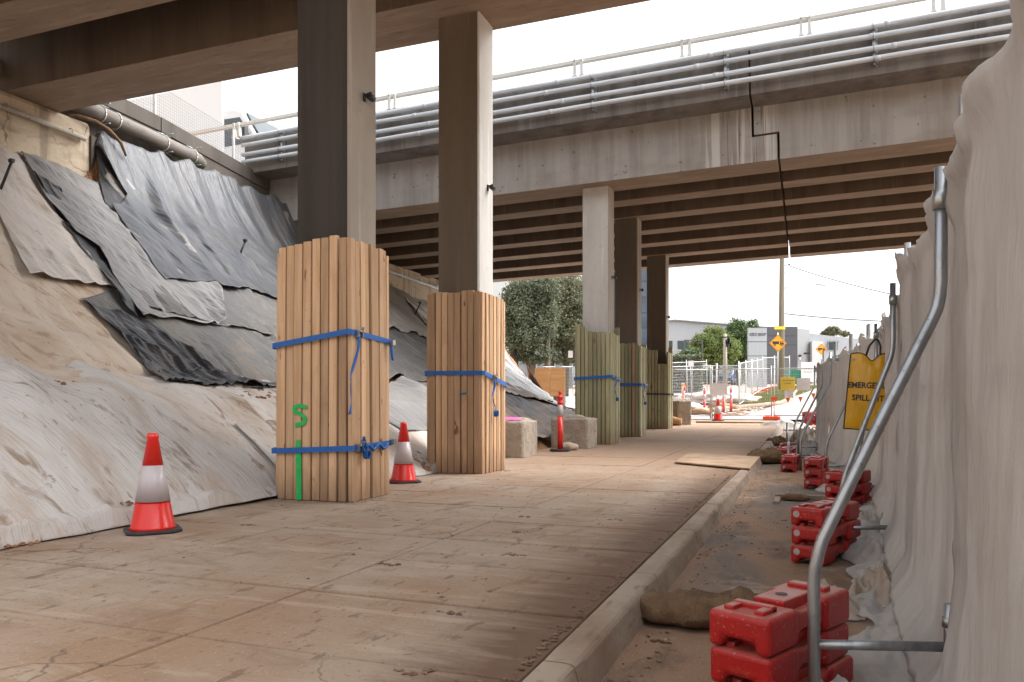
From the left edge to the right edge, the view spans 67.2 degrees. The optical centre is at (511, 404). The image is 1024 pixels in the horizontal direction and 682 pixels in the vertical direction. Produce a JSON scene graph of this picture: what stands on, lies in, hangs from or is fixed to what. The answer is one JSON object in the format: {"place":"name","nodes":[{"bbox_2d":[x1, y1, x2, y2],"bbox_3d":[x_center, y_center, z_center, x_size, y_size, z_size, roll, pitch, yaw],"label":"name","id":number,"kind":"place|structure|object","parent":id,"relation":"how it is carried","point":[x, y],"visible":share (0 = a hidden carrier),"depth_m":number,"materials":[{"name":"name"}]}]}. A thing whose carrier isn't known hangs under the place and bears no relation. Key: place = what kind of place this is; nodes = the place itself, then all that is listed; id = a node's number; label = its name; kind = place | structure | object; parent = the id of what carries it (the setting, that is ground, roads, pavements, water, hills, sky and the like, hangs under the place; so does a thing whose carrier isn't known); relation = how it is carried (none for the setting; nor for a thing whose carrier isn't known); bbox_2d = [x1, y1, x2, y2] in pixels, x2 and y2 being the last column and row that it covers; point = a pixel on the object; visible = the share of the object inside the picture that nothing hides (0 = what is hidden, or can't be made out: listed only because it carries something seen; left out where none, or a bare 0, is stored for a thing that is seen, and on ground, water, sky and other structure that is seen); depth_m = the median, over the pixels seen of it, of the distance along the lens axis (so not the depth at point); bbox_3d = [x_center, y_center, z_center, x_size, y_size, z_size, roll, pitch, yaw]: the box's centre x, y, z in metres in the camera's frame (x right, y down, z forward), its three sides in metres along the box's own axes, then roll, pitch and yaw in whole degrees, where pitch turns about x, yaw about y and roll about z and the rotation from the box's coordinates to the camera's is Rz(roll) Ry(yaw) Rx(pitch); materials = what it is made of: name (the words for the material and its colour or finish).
{"place":"outdoors","nodes":[
{"label":"outdoors","id":0,"kind":"place"},
{"bbox_2d":[84,157,550,505],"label":"embankment","id":1,"kind":"structure","parent":0,"point":[542,443],"depth_m":14.95,"materials":[{"name":"brown soil"}]},
{"bbox_2d":[0,216,156,388],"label":"geotextile sheet","id":2,"kind":"object","parent":1,"relation":"on","point":[51,326],"visible":0.31,"depth_m":8.72,"materials":[{"name":"fabric"}]},
{"bbox_2d":[0,147,115,287],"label":"geotextile sheet","id":3,"kind":"object","parent":2,"relation":"on","point":[43,237],"visible":0.94,"depth_m":10.87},
{"bbox_2d":[82,284,276,387],"bbox_3d":[-4.165,-1.204,12.387,2.780,2.069,8.191,0,0,-2],"label":"tarpaulin","id":4,"kind":"object","parent":1,"relation":"on","point":[242,351],"visible":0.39,"depth_m":10.65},
{"bbox_2d":[22,154,146,319],"bbox_3d":[-6.585,-2.674,11.675,4.460,3.093,0.391,0,0,42],"label":"tarpaulin","id":5,"kind":"object","parent":4,"relation":"on","point":[93,249],"visible":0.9,"depth_m":11.31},
{"bbox_2d":[21,151,226,323],"bbox_3d":[-5.950,-2.750,12.384,4.634,3.137,2.412,0,0,43],"label":"tarpaulin","id":6,"kind":"object","parent":4,"relation":"on","point":[85,210],"visible":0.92,"depth_m":12.16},
{"bbox_2d":[114,243,276,334],"bbox_3d":[-4.601,-2.626,15.386,2.920,3.109,9.696,0,0,11],"label":"tarpaulin","id":7,"kind":"object","parent":4,"relation":"on","point":[248,307],"visible":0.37,"depth_m":12.75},
{"bbox_2d":[268,294,426,381],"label":"tarpaulin","id":8,"kind":"object","parent":1,"relation":"on","point":[409,361],"visible":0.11,"depth_m":16.86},
{"bbox_2d":[284,211,426,336],"bbox_3d":[-2.589,-3.003,22.846,3.313,3.680,11.594,0,0,21],"label":"tarpaulin","id":9,"kind":"object","parent":1,"relation":"on","point":[403,317],"visible":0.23,"depth_m":21.11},
{"bbox_2d":[406,298,556,403],"bbox_3d":[-1.181,-1.663,24.309,4.344,3.513,11.312,0,0,-22],"label":"tarpaulin","id":10,"kind":"object","parent":1,"relation":"on","point":[515,375],"visible":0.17,"depth_m":23.67,"materials":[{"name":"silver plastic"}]},
{"bbox_2d":[420,382,574,437],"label":"tarpaulin","id":11,"kind":"object","parent":1,"relation":"on","point":[542,412],"visible":0.35,"depth_m":16.76,"materials":[{"name":"grey plastic"}]},
{"bbox_2d":[389,376,426,430],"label":"tarpaulin","id":12,"kind":"object","parent":11,"relation":"on","point":[408,400],"visible":0.28,"depth_m":12.33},
{"bbox_2d":[505,382,574,410],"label":"tarpaulin","id":13,"kind":"object","parent":11,"relation":"on","point":[523,392],"visible":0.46,"depth_m":19.13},
{"bbox_2d":[535,368,564,396],"bbox_3d":[1.516,-0.430,30.543,1.220,2.050,0.112,0,0,14],"label":"plywood hoarding","id":14,"kind":"object","parent":1,"relation":"on","point":[551,381],"visible":0.56,"depth_m":30.47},
{"bbox_2d":[0,420,777,681],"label":"path","id":15,"kind":"structure","parent":0,"point":[188,619],"depth_m":4.05,"materials":[{"name":"concrete"}]},
{"bbox_2d":[0,357,277,549],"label":"geotextile sheet","id":16,"kind":"object","parent":15,"relation":"on","point":[71,456],"visible":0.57,"depth_m":6.54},
{"bbox_2d":[86,300,275,386],"bbox_3d":[-4.250,-0.784,9.780,2.093,1.120,2.232,0,0,21],"label":"tarpaulin","id":17,"kind":"object","parent":16,"relation":"on","point":[167,353],"visible":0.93,"depth_m":9.54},
{"bbox_2d":[123,433,181,535],"bbox_3d":[-2.544,0.548,5.454,0.360,0.697,0.360,0,0,-31],"label":"traffic cone","id":18,"kind":"object","parent":15,"relation":"on","point":[152,514],"visible":1,"depth_m":5.37,"materials":[{"name":"red plastic"}]},
{"bbox_2d":[4,379,431,547],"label":"clay clods","id":19,"kind":"object","parent":15,"relation":"on","point":[427,468],"visible":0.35,"depth_m":8.81,"materials":[{"name":"orange soil"}]},
{"bbox_2d":[271,235,396,501],"bbox_3d":[-1.738,-0.338,7.546,0.982,2.469,0.844,0,0,21],"label":"timber column guard","id":20,"kind":"object","parent":15,"relation":"on","point":[331,346],"visible":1,"depth_m":7.24,"materials":[{"name":"brown wood"}]},
{"bbox_2d":[235,420,437,478],"bbox_3d":[-1.800,0.481,9.739,1.273,0.822,4.309,0,0,21],"label":"geotextile sheet","id":21,"kind":"object","parent":15,"relation":"on","point":[266,444],"visible":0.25,"depth_m":9.85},
{"bbox_2d":[36,466,731,681],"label":"path crumbs","id":22,"kind":"object","parent":15,"relation":"on","point":[587,592],"visible":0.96,"depth_m":3.97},
{"bbox_2d":[389,422,420,483],"bbox_3d":[-1.254,0.548,8.900,0.360,0.697,0.360,0,0,-22],"label":"traffic cone","id":23,"kind":"object","parent":15,"relation":"on","point":[403,471],"visible":0.96,"depth_m":8.81,"materials":[{"name":"plastic"}]},
{"bbox_2d":[241,515,622,675],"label":"mud clods","id":24,"kind":"object","parent":15,"relation":"on","point":[425,672],"visible":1,"depth_m":3.31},
{"bbox_2d":[425,290,506,473],"bbox_3d":[-0.601,-0.297,10.444,0.959,2.386,0.858,0,0,21],"label":"timber column guard","id":25,"kind":"object","parent":15,"relation":"on","point":[465,375],"visible":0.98,"depth_m":10.10,"materials":[{"name":"brown wood"}]},
{"bbox_2d":[505,417,536,457],"bbox_3d":[-0.021,0.555,13.505,0.744,0.687,0.993,0,0,15],"label":"concrete block","id":26,"kind":"object","parent":15,"relation":"on","point":[520,437],"depth_m":13.01,"materials":[{"name":"grey concrete"}]},
{"bbox_2d":[550,391,570,451],"bbox_3d":[0.911,0.305,14.539,0.370,1.148,0.370,0,0,21],"label":"bollard","id":27,"kind":"object","parent":15,"relation":"on","point":[560,397],"visible":1,"depth_m":14.49,"materials":[{"name":"red plastic"}]},
{"bbox_2d":[551,414,596,448],"bbox_3d":[1.265,0.536,15.637,0.798,0.679,0.628,0,0,24],"label":"concrete block","id":28,"kind":"object","parent":15,"relation":"on","point":[580,431],"depth_m":15.35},
{"bbox_2d":[574,324,620,443],"bbox_3d":[1.917,-0.451,17.045,0.949,2.605,0.868,0,0,21],"label":"timber column guard","id":29,"kind":"object","parent":15,"relation":"on","point":[587,377],"visible":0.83,"depth_m":16.70,"materials":[{"name":"green wood"}]},
{"bbox_2d":[502,476,730,681],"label":"kerb mud","id":30,"kind":"structure","parent":15,"relation":"on","point":[527,661],"depth_m":3.33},
{"bbox_2d":[620,343,647,436],"bbox_3d":[3.028,-0.385,19.939,0.949,2.379,0.868,0,0,21],"label":"timber column guard","id":31,"kind":"object","parent":15,"relation":"on","point":[633,385],"visible":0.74,"depth_m":19.53,"materials":[{"name":"green wood"}]},
{"bbox_2d":[646,346,673,428],"bbox_3d":[4.519,-0.551,23.866,0.978,2.558,0.868,0,0,21],"label":"timber column guard","id":32,"kind":"object","parent":15,"relation":"on","point":[662,393],"visible":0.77,"depth_m":23.49,"materials":[{"name":"green wood"}]},
{"bbox_2d":[677,398,690,423],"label":"concrete block","id":33,"kind":"object","parent":15,"relation":"on","point":[683,409],"depth_m":25.86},
{"bbox_2d":[673,366,710,418],"bbox_3d":[6.260,-0.442,28.701,2.265,1.941,0.048,0,0,5],"label":"fence","id":34,"kind":"object","parent":15,"relation":"on","point":[704,375],"visible":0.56,"depth_m":28.62,"materials":[{"name":"metal"}]},
{"bbox_2d":[675,453,759,469],"bbox_3d":[3.193,0.872,12.126,1.266,0.022,3.054,0,0,21],"label":"plywood sheet","id":35,"kind":"object","parent":15,"relation":"on","point":[734,461],"visible":1,"depth_m":11.89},
{"bbox_2d":[763,416,779,419],"bbox_3d":[9.520,0.477,28.253,0.600,0.155,0.260,0,0,15],"label":"ballast weight","id":36,"kind":"object","parent":15,"relation":"on","point":[771,417],"visible":0.99,"depth_m":28.13,"materials":[{"name":"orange plastic"}]},
{"bbox_2d":[711,366,771,418],"bbox_3d":[8.477,-0.456,28.440,2.170,1.941,0.048,0,0,8],"label":"fence","id":37,"kind":"object","parent":36,"relation":"on","point":[730,412],"visible":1,"depth_m":28.43,"materials":[{"name":"metal"}]},
{"bbox_2d":[774,366,815,415],"bbox_3d":[10.420,-0.461,27.883,1.804,1.941,0.049,0,0,26],"label":"fence","id":38,"kind":"object","parent":36,"relation":"on","point":[788,374],"visible":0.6,"depth_m":28.05,"materials":[{"name":"metal"}]},
{"bbox_2d":[127,0,996,384],"label":"sky","id":39,"kind":"structure","parent":0,"point":[715,293],"materials":[{"name":"white"}]},
{"bbox_2d":[569,384,772,410],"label":"footpath","id":40,"kind":"structure","parent":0,"point":[734,389],"depth_m":56.82,"materials":[{"name":"concrete"}]},
{"bbox_2d":[673,353,703,393],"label":"hedge","id":41,"kind":"object","parent":40,"relation":"on","point":[677,357],"visible":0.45,"depth_m":51.35,"materials":[{"name":"green plant"}]},
{"bbox_2d":[673,390,758,403],"bbox_3d":[10.826,-0.417,40.947,4.436,0.712,3.394,0,0,21],"label":"sheeted mound","id":42,"kind":"object","parent":40,"relation":"on","point":[751,398],"visible":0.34,"depth_m":39.87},
{"bbox_2d":[723,334,731,386],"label":"concrete pole","id":43,"kind":"object","parent":40,"relation":"on","point":[726,340],"visible":0.93,"depth_m":61.85,"materials":[{"name":"grey concrete"}]},
{"bbox_2d":[747,328,766,386],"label":"totem sign","id":44,"kind":"object","parent":40,"relation":"on","point":[756,343],"visible":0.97,"depth_m":59.85,"materials":[{"name":"metal"}]},
{"bbox_2d":[573,384,816,421],"bbox_3d":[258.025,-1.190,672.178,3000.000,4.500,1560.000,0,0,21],"label":"ground","id":45,"kind":"structure","parent":0,"point":[759,410],"depth_m":32.29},
{"bbox_2d":[0,90,88,176],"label":"abutment wall","id":46,"kind":"structure","parent":45,"relation":"on","point":[28,127],"depth_m":13.31,"materials":[{"name":"beige concrete"}]},
{"bbox_2d":[61,113,126,155],"bbox_3d":[-7.678,-4.989,14.195,0.146,0.551,1.132,0,0,42],"label":"hose","id":47,"kind":"object","parent":46,"relation":"on","point":[105,127],"visible":0.96,"depth_m":14.23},
{"bbox_2d":[58,99,269,194],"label":"retaining wall","id":48,"kind":"structure","parent":46,"relation":"on","point":[223,163],"depth_m":16.75,"materials":[{"name":"concrete"}]},
{"bbox_2d":[0,60,206,168],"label":"drain pipe","id":49,"kind":"object","parent":48,"relation":"attached to","point":[102,114],"visible":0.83,"depth_m":15.47,"materials":[{"name":"metal"}]},
{"bbox_2d":[129,92,247,159],"bbox_3d":[-7.554,-6.412,16.502,0.091,1.198,5.802,0,0,21],"label":"fence","id":50,"kind":"object","parent":48,"relation":"on","point":[233,130],"visible":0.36,"depth_m":17.56,"materials":[{"name":"metal"}]},
{"bbox_2d":[94,131,297,297],"bbox_3d":[-5.435,-3.592,16.217,3.087,3.258,7.836,0,0,21],"label":"tarpaulin","id":51,"kind":"object","parent":48,"relation":"hanging from","point":[216,217],"visible":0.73,"depth_m":15.06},
{"bbox_2d":[96,137,123,211],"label":"tarpaulin","id":52,"kind":"object","parent":51,"relation":"hanging from","point":[111,193],"visible":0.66,"depth_m":14.05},
{"bbox_2d":[298,0,375,247],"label":"bridge column","id":53,"kind":"structure","parent":45,"relation":"on","point":[336,122],"depth_m":7.41,"materials":[{"name":"concrete"}]},
{"bbox_2d":[389,263,438,300],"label":"abutment wall","id":54,"kind":"structure","parent":45,"relation":"on","point":[415,285],"depth_m":25.99,"materials":[{"name":"beige concrete"}]},
{"bbox_2d":[439,11,492,471],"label":"bridge column","id":55,"kind":"structure","parent":45,"relation":"on","point":[465,149],"depth_m":10.28,"materials":[{"name":"grey concrete"}]},
{"bbox_2d":[0,0,650,111],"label":"road bridge","id":56,"kind":"structure","parent":55,"relation":"on","point":[60,55],"depth_m":11.44,"materials":[{"name":"concrete"}]},
{"bbox_2d":[498,277,565,375],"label":"casuarina tree","id":57,"kind":"object","parent":45,"relation":"on","point":[529,303],"visible":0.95,"depth_m":46.45,"materials":[{"name":"green plant"}]},
{"bbox_2d":[493,276,571,386],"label":"white building","id":58,"kind":"structure","parent":45,"relation":"on","point":[498,287],"depth_m":75.00,"materials":[{"name":"metal"}]},
{"bbox_2d":[542,275,582,396],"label":"casuarina tree","id":59,"kind":"object","parent":45,"relation":"on","point":[571,317],"visible":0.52,"depth_m":49.33,"materials":[{"name":"green plant"}]},
{"bbox_2d":[583,186,613,443],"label":"bridge column","id":60,"kind":"structure","parent":45,"relation":"on","point":[598,258],"depth_m":16.92,"materials":[{"name":"concrete"}]},
{"bbox_2d":[615,218,640,345],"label":"bridge column","id":61,"kind":"structure","parent":45,"relation":"on","point":[628,276],"depth_m":19.76,"materials":[{"name":"concrete"}]},
{"bbox_2d":[245,0,1011,281],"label":"road bridge","id":62,"kind":"structure","parent":61,"relation":"on","point":[844,159],"depth_m":16.71,"materials":[{"name":"concrete"}]},
{"bbox_2d":[189,0,946,139],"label":"guard rail","id":63,"kind":"object","parent":62,"relation":"on","point":[581,62],"visible":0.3,"depth_m":15.63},
{"bbox_2d":[241,0,1011,163],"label":"pipe run","id":64,"kind":"object","parent":62,"relation":"attached to","point":[874,58],"visible":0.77,"depth_m":14.88,"materials":[{"name":"metal"}]},
{"bbox_2d":[614,270,646,345],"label":"glass building","id":65,"kind":"structure","parent":45,"relation":"on","point":[644,308],"depth_m":63.96,"materials":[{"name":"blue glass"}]},
{"bbox_2d":[647,255,668,427],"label":"bridge column","id":66,"kind":"structure","parent":45,"relation":"on","point":[657,302],"depth_m":23.74,"materials":[{"name":"concrete"}]},
{"bbox_2d":[646,319,764,367],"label":"warehouse","id":67,"kind":"structure","parent":45,"relation":"on","point":[680,331],"depth_m":95.00,"materials":[{"name":"metal"}]},
{"bbox_2d":[687,325,743,382],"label":"pepper tree","id":68,"kind":"object","parent":45,"relation":"on","point":[712,339],"visible":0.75,"depth_m":65.34,"materials":[{"name":"green plant"}]},
{"bbox_2d":[723,317,758,385],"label":"pepper tree","id":69,"kind":"object","parent":45,"relation":"on","point":[737,328],"visible":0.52,"depth_m":67.30,"materials":[{"name":"green plant"}]},
{"bbox_2d":[707,389,797,411],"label":"kerb","id":70,"kind":"structure","parent":45,"relation":"on","point":[766,404],"depth_m":37.65,"materials":[{"name":"concrete"}]},
{"bbox_2d":[774,258,826,388],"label":"power pole","id":71,"kind":"object","parent":45,"relation":"on","point":[781,351],"visible":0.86,"depth_m":51.85,"materials":[{"name":"brown wood"}]},
{"bbox_2d":[746,327,858,384],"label":"office block","id":72,"kind":"structure","parent":45,"relation":"on","point":[801,345],"depth_m":84.63,"materials":[{"name":"metal"}]},
{"bbox_2d":[600,422,874,681],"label":"road","id":73,"kind":"structure","parent":0,"point":[770,567],"depth_m":4.74,"materials":[{"name":"soil"}]},
{"bbox_2d":[522,426,782,681],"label":"kerb","id":74,"kind":"structure","parent":73,"relation":"on","point":[593,645],"depth_m":3.51,"materials":[{"name":"concrete"}]},
{"bbox_2d":[640,586,760,628],"bbox_3d":[0.904,0.939,3.587,0.674,0.179,0.401,0,0,15],"label":"sandbag","id":75,"kind":"object","parent":73,"relation":"on","point":[685,608],"visible":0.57,"depth_m":3.52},
{"bbox_2d":[607,471,872,681],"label":"road crumbs","id":76,"kind":"object","parent":73,"relation":"on","point":[659,652],"visible":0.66,"depth_m":4.61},
{"bbox_2d":[747,448,783,463],"bbox_3d":[4.403,0.877,13.186,0.764,0.270,0.637,0,0,4],"label":"sandbag","id":77,"kind":"object","parent":73,"relation":"on","point":[772,456],"visible":0.59,"depth_m":12.97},
{"bbox_2d":[759,418,813,429],"bbox_3d":[8.691,0.603,24.676,1.984,0.363,1.347,0,0,21],"label":"cloth heap","id":78,"kind":"object","parent":73,"relation":"on","point":[782,422],"visible":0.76,"depth_m":24.37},
{"bbox_2d":[724,654,852,681],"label":"ballast block","id":79,"kind":"object","parent":73,"relation":"on","point":[841,666],"depth_m":2.64,"materials":[{"name":"red plastic"}]},
{"bbox_2d":[711,622,847,681],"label":"ballast block","id":80,"kind":"object","parent":79,"relation":"on","point":[737,657],"depth_m":2.45,"materials":[{"name":"red plastic"}]},
{"bbox_2d":[710,580,848,656],"bbox_3d":[0.921,0.706,2.619,0.600,0.136,0.215,0,0,-44],"label":"ballast block","id":81,"kind":"object","parent":80,"relation":"on","point":[772,621],"depth_m":2.46,"materials":[{"name":"red plastic"}]},
{"bbox_2d":[790,423,815,442],"bbox_3d":[6.804,0.673,17.757,0.918,0.521,1.243,0,0,21],"label":"cloth heap","id":82,"kind":"object","parent":73,"relation":"on","point":[809,434],"visible":0.53,"depth_m":17.46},
{"bbox_2d":[797,359,823,453],"bbox_3d":[5.577,0.073,14.242,0.593,1.830,0.098,0,0,-5],"label":"fence brace","id":83,"kind":"object","parent":73,"relation":"on","point":[808,411],"visible":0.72,"depth_m":14.24,"materials":[{"name":"metal"}]},
{"bbox_2d":[807,357,828,455],"bbox_3d":[5.774,0.067,14.704,0.342,1.812,3.623,0,0,19],"label":"shade cloth","id":84,"kind":"object","parent":73,"relation":"on","point":[822,422],"visible":0.68,"depth_m":14.14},
{"bbox_2d":[799,352,837,469],"bbox_3d":[4.743,0.098,11.876,0.602,1.830,0.114,0,0,-5],"label":"fence brace","id":85,"kind":"object","parent":73,"relation":"on","point":[831,358],"visible":0.84,"depth_m":11.89,"materials":[{"name":"metal"}]},
{"bbox_2d":[791,537,856,565],"bbox_3d":[2.072,0.946,5.100,0.215,0.136,0.602,0,0,43],"label":"ballast block","id":86,"kind":"object","parent":73,"relation":"on","point":[800,551],"depth_m":4.93,"materials":[{"name":"red plastic"}]},
{"bbox_2d":[791,519,860,545],"bbox_3d":[2.079,0.826,5.085,0.602,0.136,0.215,0,0,-44],"label":"ballast block","id":87,"kind":"object","parent":86,"relation":"on","point":[803,531],"depth_m":4.94,"materials":[{"name":"red plastic"}]},
{"bbox_2d":[791,498,858,527],"bbox_3d":[2.077,0.706,5.096,0.215,0.136,0.602,0,0,45],"label":"ballast block","id":88,"kind":"object","parent":87,"relation":"on","point":[817,512],"depth_m":4.93,"materials":[{"name":"red plastic"}]},
{"bbox_2d":[823,344,860,469],"bbox_3d":[4.885,0.062,11.569,0.256,1.881,3.143,0,0,15],"label":"shade cloth","id":89,"kind":"object","parent":73,"relation":"on","point":[841,442],"visible":0.49,"depth_m":11.83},
{"bbox_2d":[820,578,866,620],"bbox_3d":[1.506,0.931,3.754,0.406,0.170,0.210,0,0,32],"label":"cloth heap","id":90,"kind":"object","parent":73,"relation":"on","point":[854,608],"visible":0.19,"depth_m":3.65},
{"bbox_2d":[840,533,883,564],"bbox_3d":[2.399,0.930,5.066,0.452,0.173,0.636,0,0,-2],"label":"cloth heap","id":91,"kind":"object","parent":73,"relation":"on","point":[860,550],"visible":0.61,"depth_m":4.99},
{"bbox_2d":[839,283,897,557],"bbox_3d":[2.419,0.105,5.141,0.464,1.830,0.076,0,0,5],"label":"fence brace","id":92,"kind":"object","parent":73,"relation":"on","point":[893,302],"visible":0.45,"depth_m":5.12,"materials":[{"name":"metal"}]},
{"bbox_2d":[856,508,882,539],"bbox_3d":[2.785,0.911,6.005,0.546,0.211,0.695,0,0,21],"label":"cloth heap","id":93,"kind":"object","parent":73,"relation":"on","point":[868,517],"visible":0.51,"depth_m":5.88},
{"bbox_2d":[848,561,891,607],"bbox_3d":[1.893,0.907,3.925,0.416,0.218,0.568,0,0,21],"label":"cloth heap","id":94,"kind":"object","parent":73,"relation":"on","point":[878,578],"visible":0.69,"depth_m":3.91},
{"bbox_2d":[858,325,884,504],"bbox_3d":[4.028,0.043,8.847,0.305,1.923,2.823,0,0,21],"label":"shade cloth","id":95,"kind":"object","parent":73,"relation":"on","point":[873,465],"visible":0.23,"depth_m":8.05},
{"bbox_2d":[807,166,950,681],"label":"fence brace","id":96,"kind":"object","parent":73,"relation":"on","point":[816,644],"visible":0.8,"depth_m":2.34,"materials":[{"name":"metal"}]},
{"bbox_2d":[846,252,914,607],"bbox_3d":[2.127,0.013,4.461,0.355,1.988,1.678,0,0,24],"label":"shade cloth","id":97,"kind":"object","parent":73,"relation":"on","point":[893,543],"visible":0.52,"depth_m":4.51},
{"bbox_2d":[859,295,901,534],"bbox_3d":[3.003,0.043,6.345,0.285,1.929,2.831,0,0,23],"label":"shade cloth","id":98,"kind":"object","parent":73,"relation":"on","point":[883,496],"visible":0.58,"depth_m":6.18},
{"bbox_2d":[843,338,884,429],"bbox_3d":[3.434,-0.195,7.349,0.464,0.884,0.134,3,1,21],"label":"spill kit bag","id":99,"kind":"object","parent":98,"relation":"hanging from","point":[864,372],"visible":0.63,"depth_m":7.34,"materials":[{"name":"yellow plastic"}]},
{"bbox_2d":[847,148,967,681],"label":"shade cloth","id":100,"kind":"object","parent":73,"relation":"on","point":[921,576],"visible":0.67,"depth_m":2.95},
{"bbox_2d":[929,0,1023,681],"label":"shade cloth","id":101,"kind":"object","parent":73,"relation":"on","point":[984,204],"visible":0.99,"depth_m":1.67,"materials":[{"name":"fabric"}]},
{"bbox_2d":[691,412,801,419],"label":"side street","id":102,"kind":"structure","parent":0,"point":[755,417],"depth_m":31.09,"materials":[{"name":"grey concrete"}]},
{"bbox_2d":[732,385,816,404],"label":"verge grass","id":103,"kind":"structure","parent":0,"point":[764,395],"depth_m":45.14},
{"bbox_2d":[760,388,816,411],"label":"road","id":104,"kind":"structure","parent":0,"point":[789,406],"depth_m":37.85,"materials":[{"name":"asphalt"}]},
{"bbox_2d":[804,466,828,478],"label":"ballast block","id":105,"kind":"object","parent":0,"point":[813,471],"depth_m":9.34,"materials":[{"name":"red plastic"}]},
{"bbox_2d":[803,455,828,468],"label":"ballast block","id":106,"kind":"object","parent":105,"relation":"on","point":[820,461],"depth_m":9.36,"materials":[{"name":"red plastic"}]},
{"bbox_2d":[825,482,871,496],"bbox_3d":[3.334,0.826,7.623,0.602,0.136,0.215,0,0,-43],"label":"ballast block","id":107,"kind":"object","parent":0,"point":[863,488],"depth_m":7.51,"materials":[{"name":"red plastic"}]},
{"bbox_2d":[824,469,870,483],"bbox_3d":[3.333,0.706,7.640,0.602,0.136,0.215,0,0,-43],"label":"ballast block","id":108,"kind":"object","parent":107,"relation":"on","point":[831,476],"depth_m":7.50,"materials":[{"name":"red plastic"}]},
{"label":"approach road","id":109,"kind":"structure","parent":0,"visible":0},
{"bbox_2d":[130,81,277,161],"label":"building","id":110,"kind":"structure","parent":109,"relation":"on","point":[223,102],"depth_m":23.16,"materials":[{"name":"white paint"}]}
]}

